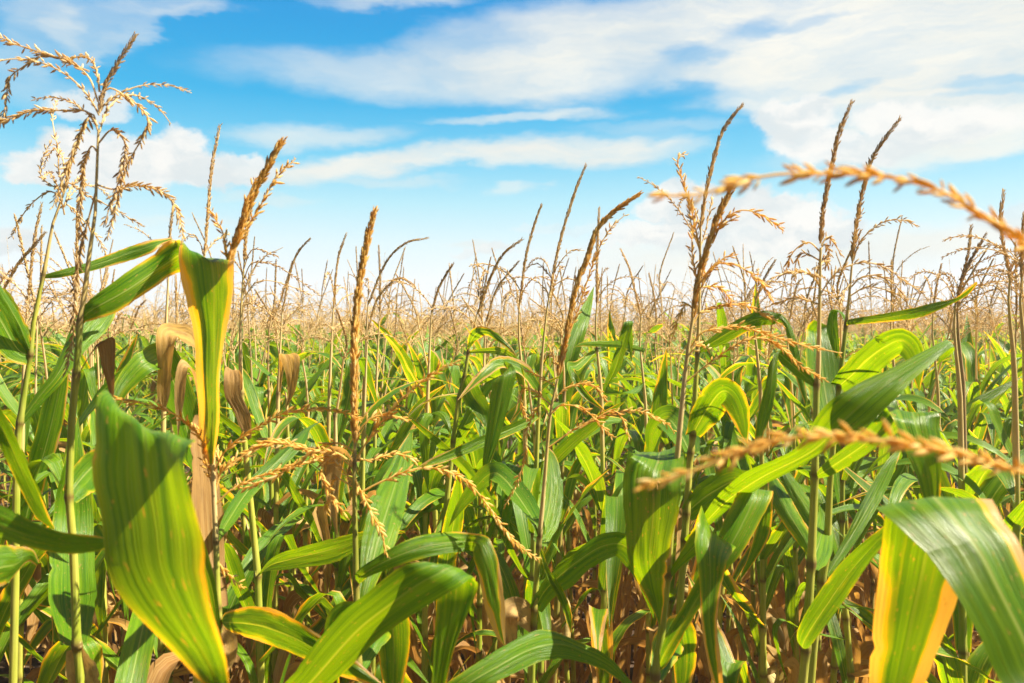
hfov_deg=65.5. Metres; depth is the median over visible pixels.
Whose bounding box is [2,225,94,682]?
corn plant
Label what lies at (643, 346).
corn plant
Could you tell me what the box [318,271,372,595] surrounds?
corn plant
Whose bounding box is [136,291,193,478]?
corn plant
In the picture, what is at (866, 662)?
corn plant
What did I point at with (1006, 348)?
corn plant
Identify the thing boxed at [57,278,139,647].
corn plant
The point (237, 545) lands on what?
corn plant
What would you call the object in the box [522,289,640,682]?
corn plant
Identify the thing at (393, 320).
corn plant
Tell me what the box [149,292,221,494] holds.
corn plant
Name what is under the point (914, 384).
corn plant
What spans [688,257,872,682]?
corn plant
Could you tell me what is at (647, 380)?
corn plant
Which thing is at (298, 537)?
corn plant
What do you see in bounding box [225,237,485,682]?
corn plant
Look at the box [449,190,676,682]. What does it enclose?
corn plant
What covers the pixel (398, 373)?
corn plant
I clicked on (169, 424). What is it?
corn plant
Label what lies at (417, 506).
corn plant
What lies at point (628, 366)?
corn plant
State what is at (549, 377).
corn plant
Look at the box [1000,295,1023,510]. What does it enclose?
corn plant
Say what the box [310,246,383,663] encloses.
corn plant
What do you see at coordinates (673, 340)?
corn plant
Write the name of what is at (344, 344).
corn plant
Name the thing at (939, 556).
corn plant
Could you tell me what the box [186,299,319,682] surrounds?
corn plant
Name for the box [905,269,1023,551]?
corn plant
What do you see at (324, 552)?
corn plant
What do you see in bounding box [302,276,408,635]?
corn plant
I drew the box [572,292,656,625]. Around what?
corn plant
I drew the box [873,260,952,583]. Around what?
corn plant
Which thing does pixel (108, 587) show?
corn plant
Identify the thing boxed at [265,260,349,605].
corn plant
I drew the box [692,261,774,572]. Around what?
corn plant
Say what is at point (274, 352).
corn plant
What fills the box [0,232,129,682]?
corn plant
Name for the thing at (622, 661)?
corn plant
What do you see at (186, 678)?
corn plant
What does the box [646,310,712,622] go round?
corn plant
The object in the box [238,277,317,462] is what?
corn plant
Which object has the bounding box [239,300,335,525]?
corn plant
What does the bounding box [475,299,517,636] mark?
corn plant
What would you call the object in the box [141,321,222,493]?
corn plant
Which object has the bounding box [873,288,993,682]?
corn plant
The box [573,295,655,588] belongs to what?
corn plant
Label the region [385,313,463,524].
corn plant
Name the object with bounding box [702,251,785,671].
corn plant
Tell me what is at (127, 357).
corn plant
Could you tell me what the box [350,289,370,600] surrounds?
corn plant
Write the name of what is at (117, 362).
corn plant
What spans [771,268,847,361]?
corn plant
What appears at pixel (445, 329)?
corn plant
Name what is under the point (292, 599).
corn plant
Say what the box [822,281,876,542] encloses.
corn plant
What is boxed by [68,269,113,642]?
corn plant
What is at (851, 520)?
corn plant
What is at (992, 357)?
corn plant
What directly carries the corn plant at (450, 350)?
on the ground
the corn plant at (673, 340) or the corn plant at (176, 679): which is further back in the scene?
the corn plant at (673, 340)
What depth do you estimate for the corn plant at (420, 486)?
2.50 m
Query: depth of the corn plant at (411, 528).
5.72 m
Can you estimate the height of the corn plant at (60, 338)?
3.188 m
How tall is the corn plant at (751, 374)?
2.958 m
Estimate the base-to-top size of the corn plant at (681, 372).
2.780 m
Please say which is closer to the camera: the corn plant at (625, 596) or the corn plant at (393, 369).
the corn plant at (393, 369)
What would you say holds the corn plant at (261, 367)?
on the ground
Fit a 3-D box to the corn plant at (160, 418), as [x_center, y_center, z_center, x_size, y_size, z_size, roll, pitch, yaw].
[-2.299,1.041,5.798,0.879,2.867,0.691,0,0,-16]
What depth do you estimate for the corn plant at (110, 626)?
4.21 m
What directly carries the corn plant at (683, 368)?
on the ground
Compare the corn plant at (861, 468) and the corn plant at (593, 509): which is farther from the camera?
the corn plant at (593, 509)
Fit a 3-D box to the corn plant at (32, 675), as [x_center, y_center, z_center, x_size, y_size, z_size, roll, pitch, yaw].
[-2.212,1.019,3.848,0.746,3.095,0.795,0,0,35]
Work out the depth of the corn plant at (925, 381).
4.48 m
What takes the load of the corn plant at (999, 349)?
on the ground
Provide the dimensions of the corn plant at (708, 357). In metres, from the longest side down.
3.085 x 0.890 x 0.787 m
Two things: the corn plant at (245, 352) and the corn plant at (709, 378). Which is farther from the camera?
the corn plant at (709, 378)
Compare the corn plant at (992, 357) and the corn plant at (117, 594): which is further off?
the corn plant at (992, 357)
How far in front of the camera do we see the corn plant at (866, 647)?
3.12 m
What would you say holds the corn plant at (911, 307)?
on the ground
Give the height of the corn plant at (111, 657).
2.834 m
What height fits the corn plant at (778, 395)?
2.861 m
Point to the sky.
(456, 120)
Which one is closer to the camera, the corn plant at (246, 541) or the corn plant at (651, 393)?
the corn plant at (246, 541)
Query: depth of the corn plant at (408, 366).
3.30 m
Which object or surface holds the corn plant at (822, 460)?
on the ground
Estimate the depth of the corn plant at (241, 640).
3.68 m
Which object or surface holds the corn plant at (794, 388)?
on the ground
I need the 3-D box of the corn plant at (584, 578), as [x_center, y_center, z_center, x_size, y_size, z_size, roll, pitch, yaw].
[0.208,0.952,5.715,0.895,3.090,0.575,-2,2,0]
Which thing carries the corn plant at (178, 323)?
on the ground
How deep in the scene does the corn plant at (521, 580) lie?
4.18 m
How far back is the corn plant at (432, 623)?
3.74 m
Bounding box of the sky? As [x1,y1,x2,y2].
[0,0,1023,332]
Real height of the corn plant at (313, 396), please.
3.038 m
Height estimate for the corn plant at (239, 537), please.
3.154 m
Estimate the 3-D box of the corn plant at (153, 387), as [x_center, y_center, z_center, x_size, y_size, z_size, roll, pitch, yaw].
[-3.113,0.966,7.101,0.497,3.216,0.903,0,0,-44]
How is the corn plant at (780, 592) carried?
on the ground
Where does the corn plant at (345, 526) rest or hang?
on the ground
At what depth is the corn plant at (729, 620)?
3.85 m
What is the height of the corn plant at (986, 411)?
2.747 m
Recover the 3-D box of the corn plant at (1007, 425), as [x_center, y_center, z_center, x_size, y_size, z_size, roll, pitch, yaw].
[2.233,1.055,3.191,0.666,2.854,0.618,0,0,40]
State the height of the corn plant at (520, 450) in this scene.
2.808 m
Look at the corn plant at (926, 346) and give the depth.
6.62 m
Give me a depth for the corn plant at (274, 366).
6.78 m
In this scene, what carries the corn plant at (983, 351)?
on the ground
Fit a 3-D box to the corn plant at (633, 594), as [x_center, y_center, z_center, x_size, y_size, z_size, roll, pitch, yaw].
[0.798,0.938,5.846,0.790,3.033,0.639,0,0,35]
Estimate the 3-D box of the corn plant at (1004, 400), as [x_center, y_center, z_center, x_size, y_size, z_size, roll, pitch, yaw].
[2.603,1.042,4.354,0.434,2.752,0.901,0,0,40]
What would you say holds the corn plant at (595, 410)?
on the ground
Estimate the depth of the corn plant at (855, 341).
7.40 m
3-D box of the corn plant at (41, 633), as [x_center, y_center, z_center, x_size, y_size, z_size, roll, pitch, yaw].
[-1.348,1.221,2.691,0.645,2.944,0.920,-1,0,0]
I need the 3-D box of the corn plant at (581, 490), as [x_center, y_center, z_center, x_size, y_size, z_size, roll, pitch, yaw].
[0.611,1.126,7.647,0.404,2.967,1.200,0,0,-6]
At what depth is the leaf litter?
5.84 m
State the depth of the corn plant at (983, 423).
3.51 m
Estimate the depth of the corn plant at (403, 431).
2.99 m
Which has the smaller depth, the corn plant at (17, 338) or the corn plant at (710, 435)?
the corn plant at (17, 338)
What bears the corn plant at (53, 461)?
on the ground
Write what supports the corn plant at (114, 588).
on the ground
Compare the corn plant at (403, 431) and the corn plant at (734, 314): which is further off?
the corn plant at (734, 314)
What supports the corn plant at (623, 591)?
on the ground
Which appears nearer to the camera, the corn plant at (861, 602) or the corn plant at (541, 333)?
the corn plant at (861, 602)
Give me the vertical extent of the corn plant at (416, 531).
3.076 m
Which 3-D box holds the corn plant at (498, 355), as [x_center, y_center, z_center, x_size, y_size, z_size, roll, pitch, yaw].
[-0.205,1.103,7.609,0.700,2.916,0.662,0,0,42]
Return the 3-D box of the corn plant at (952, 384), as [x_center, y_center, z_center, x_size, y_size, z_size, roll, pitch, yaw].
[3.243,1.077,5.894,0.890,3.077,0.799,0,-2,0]
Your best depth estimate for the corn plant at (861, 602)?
5.49 m
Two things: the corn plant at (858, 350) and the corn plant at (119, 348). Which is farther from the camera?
the corn plant at (858, 350)
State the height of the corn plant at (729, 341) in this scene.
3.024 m
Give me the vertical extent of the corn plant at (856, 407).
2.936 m
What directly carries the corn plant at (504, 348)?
on the ground
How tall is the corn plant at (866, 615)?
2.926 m
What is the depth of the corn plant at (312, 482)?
7.75 m
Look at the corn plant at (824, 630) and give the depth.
5.30 m
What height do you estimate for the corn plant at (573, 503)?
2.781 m
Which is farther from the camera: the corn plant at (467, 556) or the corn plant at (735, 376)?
the corn plant at (467, 556)
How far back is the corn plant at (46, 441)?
2.14 m
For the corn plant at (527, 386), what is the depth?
5.52 m
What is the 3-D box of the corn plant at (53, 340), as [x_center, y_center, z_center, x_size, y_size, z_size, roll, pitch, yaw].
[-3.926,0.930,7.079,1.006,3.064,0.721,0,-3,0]
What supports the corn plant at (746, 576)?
on the ground
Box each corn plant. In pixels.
[0,31,234,682]
[0,100,170,682]
[0,202,166,682]
[0,213,155,682]
[0,231,96,660]
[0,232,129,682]
[0,240,154,681]
[0,264,38,546]
[0,268,103,585]
[0,269,184,682]
[0,280,15,506]
[0,286,34,589]
[0,357,43,492]
[0,359,31,593]
[0,371,38,667]
[1,267,156,668]
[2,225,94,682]
[2,242,197,657]
[3,248,169,630]
[4,202,125,682]
[4,371,25,595]
[6,300,184,682]
[7,278,117,363]
[10,279,137,426]
[24,273,229,682]
[26,208,297,674]
[28,302,124,589]
[30,335,131,649]
[33,247,111,590]
[38,293,121,389]
[39,261,169,646]
[40,274,270,682]
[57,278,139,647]
[59,333,144,609]
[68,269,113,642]
[68,285,119,390]
[92,136,477,682]
[98,335,145,589]
[102,317,160,642]
[114,124,316,682]
[130,295,186,467]
[133,302,191,481]
[133,316,231,452]
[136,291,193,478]
[138,261,358,675]
[139,278,192,425]
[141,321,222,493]
[143,356,232,532]
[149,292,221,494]
[152,278,191,479]
[153,275,325,668]
[156,304,281,443]
[157,301,231,682]
[166,290,418,682]
[173,328,265,672]
[184,237,386,682]
[186,212,302,677]
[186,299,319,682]
[187,236,283,483]
[193,319,299,677]
[196,309,458,682]
[211,261,336,682]
[217,251,327,682]
[217,262,289,681]
[218,311,410,661]
[222,298,291,479]
[222,316,240,540]
[224,206,404,682]
[224,206,631,682]
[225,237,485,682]
[227,277,540,643]
[229,259,343,682]
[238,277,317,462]
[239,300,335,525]
[248,299,266,437]
[249,232,441,663]
[252,302,336,402]
[258,261,343,599]
[260,269,300,578]
[263,269,342,634]
[263,293,323,623]
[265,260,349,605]
[269,285,366,605]
[277,298,392,610]
[279,245,445,682]
[280,268,323,571]
[290,297,379,612]
[298,306,529,682]
[299,274,348,483]
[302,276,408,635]
[304,246,454,600]
[306,302,371,465]
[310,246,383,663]
[310,282,375,580]
[314,292,432,658]
[317,287,386,408]
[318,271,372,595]
[323,250,420,596]
[324,319,518,670]
[340,283,451,499]
[340,284,385,600]
[342,259,418,422]
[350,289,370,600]
[351,272,474,673]
[357,256,590,682]
[358,262,563,682]
[358,267,416,426]
[359,284,467,538]
[361,299,416,506]
[368,237,555,682]
[379,296,608,682]
[385,260,596,682]
[385,273,464,651]
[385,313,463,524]
[386,279,429,649]
[390,286,436,531]
[392,263,479,676]
[397,292,639,682]
[398,253,476,677]
[402,287,488,675]
[403,203,624,682]
[404,272,471,566]
[405,310,473,668]
[417,162,597,682]
[428,273,452,560]
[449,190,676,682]
[449,272,506,367]
[451,309,509,612]
[456,239,557,648]
[462,282,528,373]
[466,248,540,652]
[471,305,516,577]
[472,273,532,579]
[473,275,512,627]
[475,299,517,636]
[480,265,631,682]
[488,274,583,682]
[492,292,547,529]
[497,287,624,682]
[500,329,644,682]
[504,300,558,582]
[511,278,593,549]
[512,289,572,592]
[513,282,635,682]
[515,259,597,639]
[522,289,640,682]
[526,277,605,682]
[527,258,589,411]
[532,207,693,682]
[541,269,650,682]
[543,329,626,609]
[544,329,585,504]
[547,276,647,638]
[548,266,624,677]
[551,289,603,609]
[565,248,714,682]
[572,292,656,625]
[573,295,629,578]
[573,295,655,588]
[573,306,705,682]
[575,273,704,675]
[577,333,595,587]
[579,264,673,627]
[581,265,649,682]
[590,295,667,607]
[591,281,680,679]
[595,330,703,658]
[598,309,698,623]
[605,265,681,586]
[605,289,714,682]
[615,296,792,682]
[616,232,715,681]
[620,296,683,610]
[622,269,685,588]
[623,151,842,682]
[623,274,705,647]
[627,273,716,682]
[627,301,706,623]
[628,307,694,372]
[633,161,1023,682]
[633,288,684,384]
[636,102,954,682]
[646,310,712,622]
[646,316,777,681]
[646,317,709,557]
[667,291,791,665]
[672,269,788,678]
[672,300,719,440]
[676,280,713,677]
[682,303,742,608]
[687,114,977,682]
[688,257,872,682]
[691,252,746,628]
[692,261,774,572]
[694,308,879,682]
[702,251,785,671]
[706,285,747,554]
[710,264,765,589]
[713,262,914,679]
[717,246,788,682]
[717,278,867,682]
[718,229,957,682]
[719,248,784,662]
[728,272,768,546]
[740,289,805,428]
[743,270,800,576]
[744,266,829,578]
[744,296,785,666]
[748,254,872,682]
[755,98,941,682]
[763,286,805,406]
[768,261,802,450]
[771,211,1023,682]
[771,251,882,682]
[771,262,860,573]
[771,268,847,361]
[773,275,850,654]
[773,310,828,645]
[775,259,944,682]
[777,297,1023,682]
[780,267,855,620]
[780,282,880,682]
[782,241,986,679]
[786,231,1023,682]
[799,265,864,682]
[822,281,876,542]
[822,296,875,635]
[837,224,1023,682]
[837,301,866,519]
[839,289,941,582]
[843,188,1020,682]
[846,299,901,566]
[850,245,1021,682]
[852,215,937,679]
[853,262,913,637]
[861,280,1008,672]
[868,263,988,682]
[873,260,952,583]
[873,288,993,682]
[874,270,1004,674]
[883,270,933,492]
[893,258,1021,682]
[898,303,1022,655]
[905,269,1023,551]
[906,288,954,477]
[913,281,959,478]
[914,294,994,626]
[920,281,961,489]
[924,298,961,411]
[927,264,1012,677]
[940,215,1023,487]
[941,244,1022,544]
[942,282,1022,502]
[943,267,1022,682]
[944,268,1007,634]
[946,287,1004,458]
[950,323,1019,395]
[972,292,1011,464]
[975,269,1022,682]
[981,391,1011,507]
[984,283,1017,449]
[986,296,1022,546]
[993,323,1020,421]
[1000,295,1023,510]
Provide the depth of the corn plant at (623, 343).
2.78 m
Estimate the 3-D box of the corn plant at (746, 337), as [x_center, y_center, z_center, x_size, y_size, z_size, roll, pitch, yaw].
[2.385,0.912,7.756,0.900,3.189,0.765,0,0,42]
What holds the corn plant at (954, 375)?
on the ground
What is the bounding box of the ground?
[0,405,977,682]
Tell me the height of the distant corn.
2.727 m
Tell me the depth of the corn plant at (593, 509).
4.90 m
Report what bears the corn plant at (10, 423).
on the ground
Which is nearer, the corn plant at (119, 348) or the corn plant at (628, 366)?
the corn plant at (119, 348)
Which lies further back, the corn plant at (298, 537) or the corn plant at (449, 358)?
the corn plant at (449, 358)
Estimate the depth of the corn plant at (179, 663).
4.64 m
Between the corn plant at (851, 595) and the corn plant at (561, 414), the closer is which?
the corn plant at (561, 414)
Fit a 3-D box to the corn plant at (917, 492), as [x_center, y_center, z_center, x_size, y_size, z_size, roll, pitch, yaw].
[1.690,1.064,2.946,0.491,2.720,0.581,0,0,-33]
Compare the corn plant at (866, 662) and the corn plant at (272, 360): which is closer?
the corn plant at (866, 662)
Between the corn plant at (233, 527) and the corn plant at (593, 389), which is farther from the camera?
the corn plant at (593, 389)
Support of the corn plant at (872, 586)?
on the ground
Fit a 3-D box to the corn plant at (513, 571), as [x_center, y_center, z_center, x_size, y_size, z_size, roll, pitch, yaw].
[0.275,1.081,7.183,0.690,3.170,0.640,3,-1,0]
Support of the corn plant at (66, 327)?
on the ground
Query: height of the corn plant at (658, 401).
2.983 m
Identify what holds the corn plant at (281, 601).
on the ground
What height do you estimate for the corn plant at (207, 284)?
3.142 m
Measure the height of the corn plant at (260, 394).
2.861 m
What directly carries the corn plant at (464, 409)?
on the ground
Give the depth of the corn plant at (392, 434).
4.42 m
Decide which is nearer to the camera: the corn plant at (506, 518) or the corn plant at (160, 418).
the corn plant at (506, 518)
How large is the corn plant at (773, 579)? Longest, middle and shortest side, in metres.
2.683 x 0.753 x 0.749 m
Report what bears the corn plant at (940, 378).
on the ground
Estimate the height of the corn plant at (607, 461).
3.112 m
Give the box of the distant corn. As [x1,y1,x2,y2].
[0,243,1021,499]
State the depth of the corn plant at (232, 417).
4.14 m
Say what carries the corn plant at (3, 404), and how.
on the ground
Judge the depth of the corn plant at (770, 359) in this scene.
7.43 m
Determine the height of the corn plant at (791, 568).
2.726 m
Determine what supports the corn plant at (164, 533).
on the ground
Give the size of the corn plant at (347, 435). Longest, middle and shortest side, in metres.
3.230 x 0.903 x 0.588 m
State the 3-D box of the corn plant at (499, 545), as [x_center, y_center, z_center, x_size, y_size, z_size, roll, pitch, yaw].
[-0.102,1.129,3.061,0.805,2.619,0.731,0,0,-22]
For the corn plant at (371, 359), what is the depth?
7.63 m
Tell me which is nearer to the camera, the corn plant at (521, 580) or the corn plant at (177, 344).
the corn plant at (521, 580)
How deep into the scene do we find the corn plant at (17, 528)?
0.94 m
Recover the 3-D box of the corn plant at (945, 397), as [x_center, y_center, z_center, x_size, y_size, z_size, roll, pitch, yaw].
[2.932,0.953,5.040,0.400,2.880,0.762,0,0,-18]
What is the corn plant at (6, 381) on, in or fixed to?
on the ground
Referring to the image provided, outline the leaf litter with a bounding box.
[4,483,977,681]
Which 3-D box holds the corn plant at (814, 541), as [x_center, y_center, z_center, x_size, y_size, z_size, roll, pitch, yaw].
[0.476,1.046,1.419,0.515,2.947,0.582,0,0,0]
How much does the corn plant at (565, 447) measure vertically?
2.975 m
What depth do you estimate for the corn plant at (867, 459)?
3.96 m
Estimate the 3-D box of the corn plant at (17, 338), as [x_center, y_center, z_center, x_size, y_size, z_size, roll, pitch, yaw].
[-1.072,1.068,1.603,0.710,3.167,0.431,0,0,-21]
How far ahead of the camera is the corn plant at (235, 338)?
5.13 m
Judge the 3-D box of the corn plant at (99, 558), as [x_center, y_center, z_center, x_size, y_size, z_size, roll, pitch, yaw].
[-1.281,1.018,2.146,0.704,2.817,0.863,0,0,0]
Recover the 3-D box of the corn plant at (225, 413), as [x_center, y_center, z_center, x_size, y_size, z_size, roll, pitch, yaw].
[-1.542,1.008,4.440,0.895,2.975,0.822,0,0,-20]
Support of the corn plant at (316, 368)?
on the ground
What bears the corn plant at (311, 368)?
on the ground
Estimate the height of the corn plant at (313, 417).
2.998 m
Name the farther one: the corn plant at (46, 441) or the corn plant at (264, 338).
the corn plant at (264, 338)
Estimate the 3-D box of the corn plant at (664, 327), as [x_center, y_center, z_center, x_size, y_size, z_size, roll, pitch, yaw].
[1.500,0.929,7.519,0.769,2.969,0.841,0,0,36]
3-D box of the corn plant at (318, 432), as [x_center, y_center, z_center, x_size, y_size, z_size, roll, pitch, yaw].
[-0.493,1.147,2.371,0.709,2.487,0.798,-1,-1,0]
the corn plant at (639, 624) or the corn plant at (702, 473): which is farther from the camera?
the corn plant at (702, 473)
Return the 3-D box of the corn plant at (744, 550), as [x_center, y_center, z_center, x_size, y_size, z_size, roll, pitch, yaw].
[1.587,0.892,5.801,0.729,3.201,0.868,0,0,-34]
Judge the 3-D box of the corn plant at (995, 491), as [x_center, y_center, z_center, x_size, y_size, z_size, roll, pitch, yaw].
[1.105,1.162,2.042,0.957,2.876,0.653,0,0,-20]
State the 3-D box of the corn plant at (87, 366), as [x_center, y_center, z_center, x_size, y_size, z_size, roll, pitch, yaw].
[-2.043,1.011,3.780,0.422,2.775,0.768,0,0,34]
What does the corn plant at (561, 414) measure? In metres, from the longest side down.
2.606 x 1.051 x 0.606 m
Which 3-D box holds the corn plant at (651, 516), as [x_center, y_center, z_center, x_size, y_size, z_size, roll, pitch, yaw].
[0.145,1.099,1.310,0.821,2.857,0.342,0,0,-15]
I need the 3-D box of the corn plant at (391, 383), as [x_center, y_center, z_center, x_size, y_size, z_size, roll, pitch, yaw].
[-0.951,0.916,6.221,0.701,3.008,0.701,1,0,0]
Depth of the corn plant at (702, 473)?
5.32 m
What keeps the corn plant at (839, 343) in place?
on the ground
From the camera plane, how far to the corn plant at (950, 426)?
2.87 m
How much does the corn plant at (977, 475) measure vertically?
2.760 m
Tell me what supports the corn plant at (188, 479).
on the ground
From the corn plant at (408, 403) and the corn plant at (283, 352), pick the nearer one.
the corn plant at (408, 403)
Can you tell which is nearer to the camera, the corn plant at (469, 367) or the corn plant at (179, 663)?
the corn plant at (179, 663)
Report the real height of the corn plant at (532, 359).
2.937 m
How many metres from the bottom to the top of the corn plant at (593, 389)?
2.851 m
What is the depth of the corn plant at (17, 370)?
6.85 m
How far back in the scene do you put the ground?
6.32 m
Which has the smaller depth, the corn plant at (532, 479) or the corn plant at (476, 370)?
the corn plant at (532, 479)
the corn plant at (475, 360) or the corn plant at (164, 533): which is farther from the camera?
the corn plant at (475, 360)
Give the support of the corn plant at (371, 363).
on the ground
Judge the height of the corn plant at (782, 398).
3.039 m
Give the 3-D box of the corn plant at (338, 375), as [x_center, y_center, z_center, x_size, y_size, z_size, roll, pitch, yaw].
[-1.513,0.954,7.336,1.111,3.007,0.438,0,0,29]
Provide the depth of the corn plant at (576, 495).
6.40 m
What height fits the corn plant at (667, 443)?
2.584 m
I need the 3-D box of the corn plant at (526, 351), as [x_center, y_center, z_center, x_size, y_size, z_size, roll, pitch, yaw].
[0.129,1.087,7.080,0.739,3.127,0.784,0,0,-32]
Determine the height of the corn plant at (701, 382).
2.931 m
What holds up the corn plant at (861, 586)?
on the ground
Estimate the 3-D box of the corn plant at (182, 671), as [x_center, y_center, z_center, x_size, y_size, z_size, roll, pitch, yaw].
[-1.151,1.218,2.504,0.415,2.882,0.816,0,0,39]
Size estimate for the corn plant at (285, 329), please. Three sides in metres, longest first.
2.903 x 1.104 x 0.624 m
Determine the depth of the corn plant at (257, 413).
3.10 m
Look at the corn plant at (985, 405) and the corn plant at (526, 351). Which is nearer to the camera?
the corn plant at (985, 405)
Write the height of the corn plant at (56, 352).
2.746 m
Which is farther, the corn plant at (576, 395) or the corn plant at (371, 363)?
the corn plant at (371, 363)
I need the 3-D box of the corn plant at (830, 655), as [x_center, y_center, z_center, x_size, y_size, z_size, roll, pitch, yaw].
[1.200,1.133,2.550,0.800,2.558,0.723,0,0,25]
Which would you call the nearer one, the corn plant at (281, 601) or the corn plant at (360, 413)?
the corn plant at (281, 601)
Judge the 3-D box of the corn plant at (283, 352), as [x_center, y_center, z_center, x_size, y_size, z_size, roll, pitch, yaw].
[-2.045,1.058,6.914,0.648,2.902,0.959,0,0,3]
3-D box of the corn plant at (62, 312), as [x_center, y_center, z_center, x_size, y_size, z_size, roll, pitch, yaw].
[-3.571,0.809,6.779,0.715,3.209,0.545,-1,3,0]
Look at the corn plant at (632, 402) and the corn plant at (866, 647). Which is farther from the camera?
the corn plant at (632, 402)
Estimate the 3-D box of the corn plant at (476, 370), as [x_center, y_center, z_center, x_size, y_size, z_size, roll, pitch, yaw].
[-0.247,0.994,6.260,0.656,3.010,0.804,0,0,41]
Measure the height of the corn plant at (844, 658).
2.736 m
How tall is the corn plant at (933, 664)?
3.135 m
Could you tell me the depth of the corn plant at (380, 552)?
1.24 m
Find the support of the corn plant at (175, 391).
on the ground
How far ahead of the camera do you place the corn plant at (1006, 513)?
4.76 m
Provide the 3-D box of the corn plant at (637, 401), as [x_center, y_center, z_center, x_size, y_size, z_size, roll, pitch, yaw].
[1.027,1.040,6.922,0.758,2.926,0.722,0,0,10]
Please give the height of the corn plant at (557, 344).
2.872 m
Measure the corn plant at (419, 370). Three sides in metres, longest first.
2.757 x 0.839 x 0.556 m
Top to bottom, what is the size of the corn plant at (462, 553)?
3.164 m
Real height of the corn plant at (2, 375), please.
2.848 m
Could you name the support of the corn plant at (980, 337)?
on the ground
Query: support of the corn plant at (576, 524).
on the ground
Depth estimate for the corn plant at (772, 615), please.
3.49 m
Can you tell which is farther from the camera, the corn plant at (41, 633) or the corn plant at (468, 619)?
the corn plant at (468, 619)
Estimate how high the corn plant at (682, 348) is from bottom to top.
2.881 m
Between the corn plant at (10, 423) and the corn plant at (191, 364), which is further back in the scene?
the corn plant at (191, 364)
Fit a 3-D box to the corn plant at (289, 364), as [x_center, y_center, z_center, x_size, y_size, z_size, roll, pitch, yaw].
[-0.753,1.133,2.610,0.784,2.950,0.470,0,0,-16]
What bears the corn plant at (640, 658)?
on the ground
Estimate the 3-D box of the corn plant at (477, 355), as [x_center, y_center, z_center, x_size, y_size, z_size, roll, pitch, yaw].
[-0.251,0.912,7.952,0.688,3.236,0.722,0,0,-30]
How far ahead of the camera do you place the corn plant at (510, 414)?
3.39 m
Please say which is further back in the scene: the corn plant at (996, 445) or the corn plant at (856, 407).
the corn plant at (996, 445)
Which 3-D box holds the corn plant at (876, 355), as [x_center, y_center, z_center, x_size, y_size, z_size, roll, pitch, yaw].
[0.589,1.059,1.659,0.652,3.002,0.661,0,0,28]
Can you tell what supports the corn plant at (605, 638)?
on the ground
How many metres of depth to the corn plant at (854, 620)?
5.89 m
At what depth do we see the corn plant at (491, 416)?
2.25 m
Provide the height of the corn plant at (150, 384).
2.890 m
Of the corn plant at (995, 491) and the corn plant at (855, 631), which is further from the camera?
the corn plant at (855, 631)
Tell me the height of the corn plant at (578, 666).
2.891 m
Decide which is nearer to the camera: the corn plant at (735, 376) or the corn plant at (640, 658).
the corn plant at (735, 376)
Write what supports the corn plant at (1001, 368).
on the ground
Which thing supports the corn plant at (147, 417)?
on the ground
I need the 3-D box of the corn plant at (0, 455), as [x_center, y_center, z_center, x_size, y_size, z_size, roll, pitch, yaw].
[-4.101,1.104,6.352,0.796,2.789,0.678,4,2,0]
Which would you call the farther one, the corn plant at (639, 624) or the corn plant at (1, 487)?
the corn plant at (1, 487)
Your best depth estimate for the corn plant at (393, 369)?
4.60 m
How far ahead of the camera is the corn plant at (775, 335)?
7.10 m
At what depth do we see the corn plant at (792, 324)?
7.32 m
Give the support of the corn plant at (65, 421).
on the ground
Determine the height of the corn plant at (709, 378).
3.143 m
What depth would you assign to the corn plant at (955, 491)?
1.80 m
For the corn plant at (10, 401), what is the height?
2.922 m
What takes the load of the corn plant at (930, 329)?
on the ground

